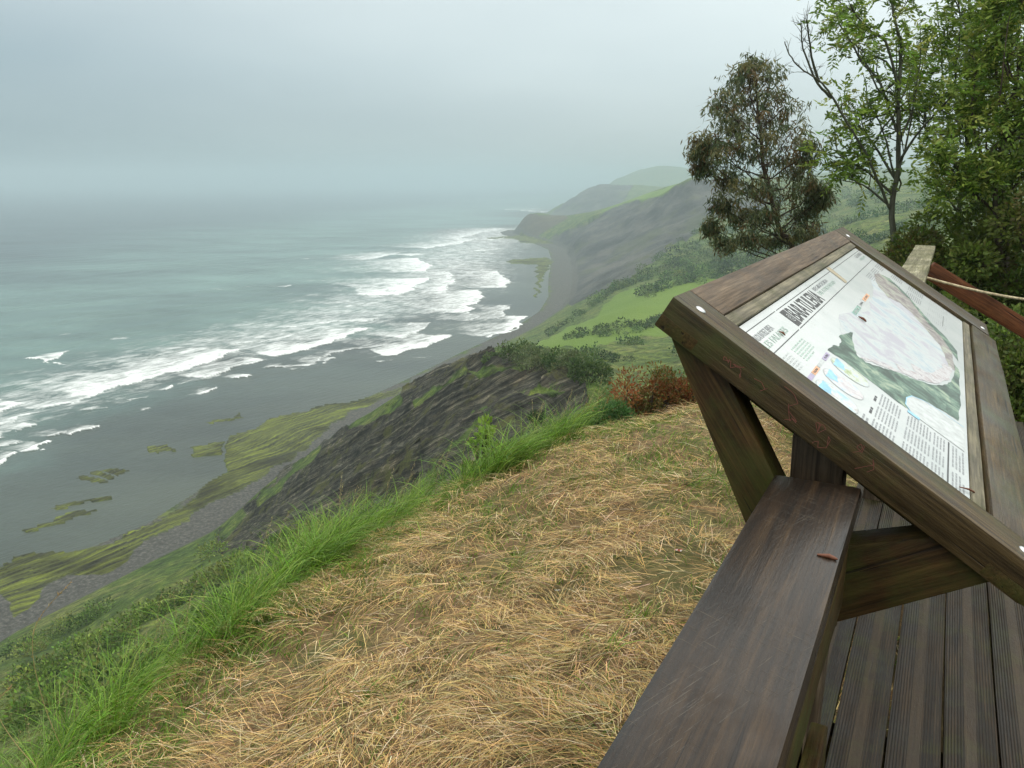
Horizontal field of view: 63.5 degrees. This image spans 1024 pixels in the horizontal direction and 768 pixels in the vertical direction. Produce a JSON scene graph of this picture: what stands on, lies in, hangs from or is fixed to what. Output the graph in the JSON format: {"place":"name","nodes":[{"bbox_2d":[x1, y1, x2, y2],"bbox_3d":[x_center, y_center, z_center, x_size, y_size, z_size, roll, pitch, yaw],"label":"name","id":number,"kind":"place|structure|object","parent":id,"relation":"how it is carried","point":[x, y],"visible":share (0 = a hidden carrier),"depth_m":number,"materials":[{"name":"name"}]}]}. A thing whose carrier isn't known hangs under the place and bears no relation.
{"place":"outdoors","nodes":[
{"label":"outdoors","id":0,"kind":"place"},
{"bbox_2d":[0,183,609,566],"bbox_3d":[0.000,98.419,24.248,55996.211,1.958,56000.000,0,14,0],"label":"sea","id":1,"kind":"structure","parent":0,"point":[136,319],"depth_m":656.70,"materials":[{"name":"liquid"}]},
{"bbox_2d":[0,166,1023,767],"bbox_3d":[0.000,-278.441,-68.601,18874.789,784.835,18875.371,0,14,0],"label":"terrain","id":2,"kind":"structure","parent":0,"point":[596,238],"depth_m":125.67,"materials":[{"name":"plant"}]},
{"bbox_2d":[0,685,34,765],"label":"seed stalk","id":3,"kind":"object","parent":2,"relation":"on","point":[9,734],"visible":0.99,"depth_m":5.08,"materials":[{"name":"plant"}]},
{"bbox_2d":[32,580,71,751],"bbox_3d":[-2.928,1.935,5.323,0.287,1.377,0.216,0,14,0],"label":"seed stalk","id":4,"kind":"object","parent":2,"relation":"on","point":[33,658],"visible":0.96,"depth_m":5.29,"materials":[{"name":"plant"}]},
{"bbox_2d":[0,509,344,736],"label":"slope scrub","id":5,"kind":"object","parent":2,"relation":"on","point":[73,651],"visible":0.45,"depth_m":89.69,"materials":[{"name":"green plant"}]},
{"bbox_2d":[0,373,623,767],"bbox_3d":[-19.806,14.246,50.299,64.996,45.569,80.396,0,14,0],"label":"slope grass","id":6,"kind":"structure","parent":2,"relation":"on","point":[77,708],"depth_m":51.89,"materials":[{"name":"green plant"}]},
{"bbox_2d":[0,375,659,767],"bbox_3d":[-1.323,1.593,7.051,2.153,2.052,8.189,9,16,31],"label":"seed grass stems","id":7,"kind":"object","parent":2,"relation":"on","point":[260,567],"visible":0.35,"depth_m":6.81,"materials":[{"name":"green plant"}]},
{"bbox_2d":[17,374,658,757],"bbox_3d":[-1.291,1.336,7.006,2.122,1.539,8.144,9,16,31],"label":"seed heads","id":8,"kind":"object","parent":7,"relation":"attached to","point":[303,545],"visible":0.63,"depth_m":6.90,"materials":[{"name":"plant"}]},
{"bbox_2d":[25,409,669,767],"bbox_3d":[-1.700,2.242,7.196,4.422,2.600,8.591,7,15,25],"label":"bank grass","id":9,"kind":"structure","parent":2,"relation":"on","point":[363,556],"depth_m":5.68,"materials":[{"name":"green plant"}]},
{"bbox_2d":[50,399,901,767],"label":"cut straw","id":10,"kind":"object","parent":2,"relation":"on","point":[524,661],"visible":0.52,"depth_m":4.66,"materials":[{"name":"beige plant"}]},
{"bbox_2d":[460,414,503,474],"bbox_3d":[-0.369,1.507,11.175,0.632,2.222,0.658,10,17,35],"label":"leafy sapling","id":11,"kind":"object","parent":2,"relation":"on","point":[481,429],"visible":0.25,"depth_m":10.94,"materials":[{"name":"green plant"}]},
{"bbox_2d":[122,402,854,767],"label":"grass tufts","id":12,"kind":"object","parent":2,"relation":"on","point":[482,608],"visible":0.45,"depth_m":5.09,"materials":[{"name":"beige plant"}]},
{"bbox_2d":[481,348,510,362],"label":"cliff bush","id":13,"kind":"object","parent":2,"relation":"on","point":[485,360],"visible":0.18,"depth_m":121.00,"materials":[{"name":"green plant"}]},
{"bbox_2d":[94,403,899,767],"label":"grass shoots","id":14,"kind":"object","parent":2,"relation":"on","point":[648,431],"depth_m":6.43,"materials":[{"name":"beige plant"}]},
{"bbox_2d":[496,337,540,362],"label":"cliff bush","id":15,"kind":"object","parent":2,"relation":"on","point":[509,346],"visible":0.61,"depth_m":113.16,"materials":[{"name":"green plant"}]},
{"bbox_2d":[509,341,545,371],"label":"cliff bush","id":16,"kind":"object","parent":2,"relation":"on","point":[536,352],"visible":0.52,"depth_m":106.78,"materials":[{"name":"green plant"}]},
{"bbox_2d":[525,408,550,435],"bbox_3d":[0.818,3.543,21.425,1.470,6.229,1.329,0,14,0],"label":"pine sapling","id":17,"kind":"object","parent":2,"relation":"on","point":[541,417],"visible":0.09,"depth_m":20.80,"materials":[{"name":"green plant"}]},
{"bbox_2d":[522,346,557,372],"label":"cliff bush","id":18,"kind":"object","parent":2,"relation":"on","point":[536,360],"visible":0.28,"depth_m":100.43,"materials":[{"name":"green plant"}]},
{"bbox_2d":[540,344,583,371],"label":"cliff bush","id":19,"kind":"object","parent":2,"relation":"on","point":[546,360],"visible":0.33,"depth_m":95.23,"materials":[{"name":"green plant"}]},
{"bbox_2d":[547,348,595,374],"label":"cliff bush","id":20,"kind":"object","parent":2,"relation":"on","point":[568,354],"visible":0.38,"depth_m":89.81,"materials":[{"name":"green plant"}]},
{"bbox_2d":[565,351,613,385],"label":"cliff bush","id":21,"kind":"object","parent":2,"relation":"on","point":[598,367],"visible":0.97,"depth_m":83.33,"materials":[{"name":"green plant"}]},
{"bbox_2d":[574,402,627,425],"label":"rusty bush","id":22,"kind":"object","parent":2,"relation":"on","point":[593,410],"visible":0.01,"depth_m":10.93,"materials":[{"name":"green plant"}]},
{"bbox_2d":[582,398,638,433],"bbox_3d":[1.182,0.427,10.095,0.771,0.569,0.627,-12,18,-40],"label":"fern","id":23,"kind":"object","parent":2,"relation":"on","point":[622,411],"visible":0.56,"depth_m":10.02,"materials":[{"name":"green plant"}]},
{"bbox_2d":[589,379,672,425],"bbox_3d":[1.571,0.416,11.204,1.201,0.994,1.045,0,14,0],"label":"rusty bush","id":24,"kind":"object","parent":2,"relation":"on","point":[624,391],"visible":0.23,"depth_m":11.07,"materials":[{"name":"brown plant"}]},
{"bbox_2d":[607,360,695,418],"bbox_3d":[1.925,0.228,11.275,1.199,1.110,0.954,4,15,17],"label":"rusty bush","id":25,"kind":"object","parent":2,"relation":"on","point":[659,390],"visible":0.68,"depth_m":11.15,"materials":[{"name":"reddish-brown leaf"},{"name":"brown bark"}]},
{"bbox_2d":[626,366,698,422],"bbox_3d":[2.171,0.209,11.270,1.252,0.957,0.883,0,14,0],"label":"rusty bush","id":26,"kind":"object","parent":2,"relation":"on","point":[669,388],"visible":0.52,"depth_m":11.12,"materials":[{"name":"brown plant"}]},
{"bbox_2d":[544,232,784,340],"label":"thicket","id":27,"kind":"object","parent":2,"relation":"on","point":[683,275],"visible":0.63,"depth_m":458.83,"materials":[{"name":"green plant"}]},
{"bbox_2d":[654,375,698,418],"bbox_3d":[2.443,0.213,11.220,0.883,0.764,0.910,-13,19,-41],"label":"rusty bush","id":28,"kind":"object","parent":2,"relation":"on","point":[691,394],"visible":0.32,"depth_m":11.09,"materials":[{"name":"brown plant"}]},
{"bbox_2d":[514,186,946,387],"bbox_3d":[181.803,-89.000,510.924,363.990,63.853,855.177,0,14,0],"label":"valley scrub","id":29,"kind":"object","parent":2,"relation":"on","point":[847,221],"visible":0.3,"depth_m":500.87,"materials":[{"name":"green plant"}]},
{"bbox_2d":[680,49,842,260],"bbox_3d":[4.103,-2.195,13.916,2.718,6.547,2.190,0,14,0],"label":"eucalyptus tree","id":30,"kind":"object","parent":2,"relation":"on","point":[813,202],"visible":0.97,"depth_m":13.46,"materials":[{"name":"green plant"}]},
{"bbox_2d":[783,0,999,259],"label":"ash tree","id":31,"kind":"object","parent":2,"relation":"on","point":[865,157],"visible":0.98,"depth_m":11.37,"materials":[{"name":"green plant"}]},
{"bbox_2d":[820,421,1023,767],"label":"viewing deck","id":32,"kind":"structure","parent":2,"relation":"on","point":[983,721],"depth_m":2.80,"materials":[{"name":"brown wood"}]},
{"bbox_2d":[597,475,861,767],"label":"handrail","id":33,"kind":"object","parent":32,"relation":"attached to","point":[734,682],"visible":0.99,"depth_m":1.11,"materials":[{"name":"brown wood"}]},
{"bbox_2d":[817,554,837,559],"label":"leaf","id":34,"kind":"object","parent":33,"relation":"on","point":[830,556],"visible":1,"depth_m":1.35,"materials":[{"name":"brown plant"}]},
{"bbox_2d":[655,227,1023,752],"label":"information panel","id":35,"kind":"object","parent":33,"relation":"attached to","point":[898,402],"visible":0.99,"depth_m":1.84,"materials":[{"name":"brown wood"}]},
{"bbox_2d":[902,245,935,282],"bbox_3d":[3.068,-0.028,6.476,0.175,1.856,3.600,7,16,27],"label":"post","id":36,"kind":"object","parent":32,"relation":"attached to","point":[917,263],"visible":0.22,"depth_m":6.25,"materials":[{"name":"brown wood"}]},
{"bbox_2d":[927,262,1023,338],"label":"stair rail","id":37,"kind":"object","parent":36,"relation":"attached to","point":[993,309],"visible":0.73,"depth_m":6.11,"materials":[{"name":"brown wood"}]},
{"bbox_2d":[927,277,1023,300],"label":"rope","id":38,"kind":"object","parent":36,"relation":"attached to","point":[976,290],"visible":0.87,"depth_m":5.29,"materials":[{"name":"fabric"}]},
{"bbox_2d":[877,185,1017,322],"bbox_3d":[5.894,-1.045,11.681,2.069,3.668,1.880,0,14,0],"label":"woodland shrub","id":39,"kind":"object","parent":2,"relation":"on","point":[936,239],"visible":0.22,"depth_m":11.05,"materials":[{"name":"green plant"}]},
{"bbox_2d":[890,0,1023,232],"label":"ash tree","id":40,"kind":"object","parent":2,"relation":"on","point":[955,23],"visible":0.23,"depth_m":12.16,"materials":[{"name":"green plant"}]},
{"bbox_2d":[903,142,1023,316],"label":"woodland shrub","id":41,"kind":"object","parent":2,"relation":"on","point":[957,227],"visible":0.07,"depth_m":11.72,"materials":[{"name":"green plant"}]},
{"bbox_2d":[906,0,1023,298],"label":"ash tree","id":42,"kind":"object","parent":2,"relation":"on","point":[993,48],"visible":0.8,"depth_m":10.60,"materials":[{"name":"green plant"}]},
{"bbox_2d":[941,283,998,327],"bbox_3d":[5.141,-0.269,10.031,1.218,1.953,1.562,7,16,27],"label":"woodland shrub","id":43,"kind":"object","parent":2,"relation":"on","point":[955,300],"visible":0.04,"depth_m":9.68,"materials":[{"name":"green plant"}]},
{"bbox_2d":[944,139,1023,339],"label":"woodland shrub","id":44,"kind":"object","parent":2,"relation":"on","point":[979,247],"visible":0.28,"depth_m":10.56,"materials":[{"name":"green plant"}]},
{"bbox_2d":[971,303,1023,419],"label":"woodland shrub","id":45,"kind":"object","parent":2,"relation":"on","point":[1009,344],"visible":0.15,"depth_m":8.88,"materials":[{"name":"green plant"}]},
{"bbox_2d":[978,183,1023,333],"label":"woodland shrub","id":46,"kind":"object","parent":2,"relation":"on","point":[1013,220],"visible":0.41,"depth_m":10.39,"materials":[{"name":"green plant"}]},
{"bbox_2d":[993,324,1023,422],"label":"woodland shrub","id":47,"kind":"object","parent":2,"relation":"on","point":[1016,384],"visible":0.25,"depth_m":8.74,"materials":[{"name":"green plant"}]},
{"bbox_2d":[0,0,1023,183],"label":"sky","id":48,"kind":"structure","parent":0,"point":[92,91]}
]}

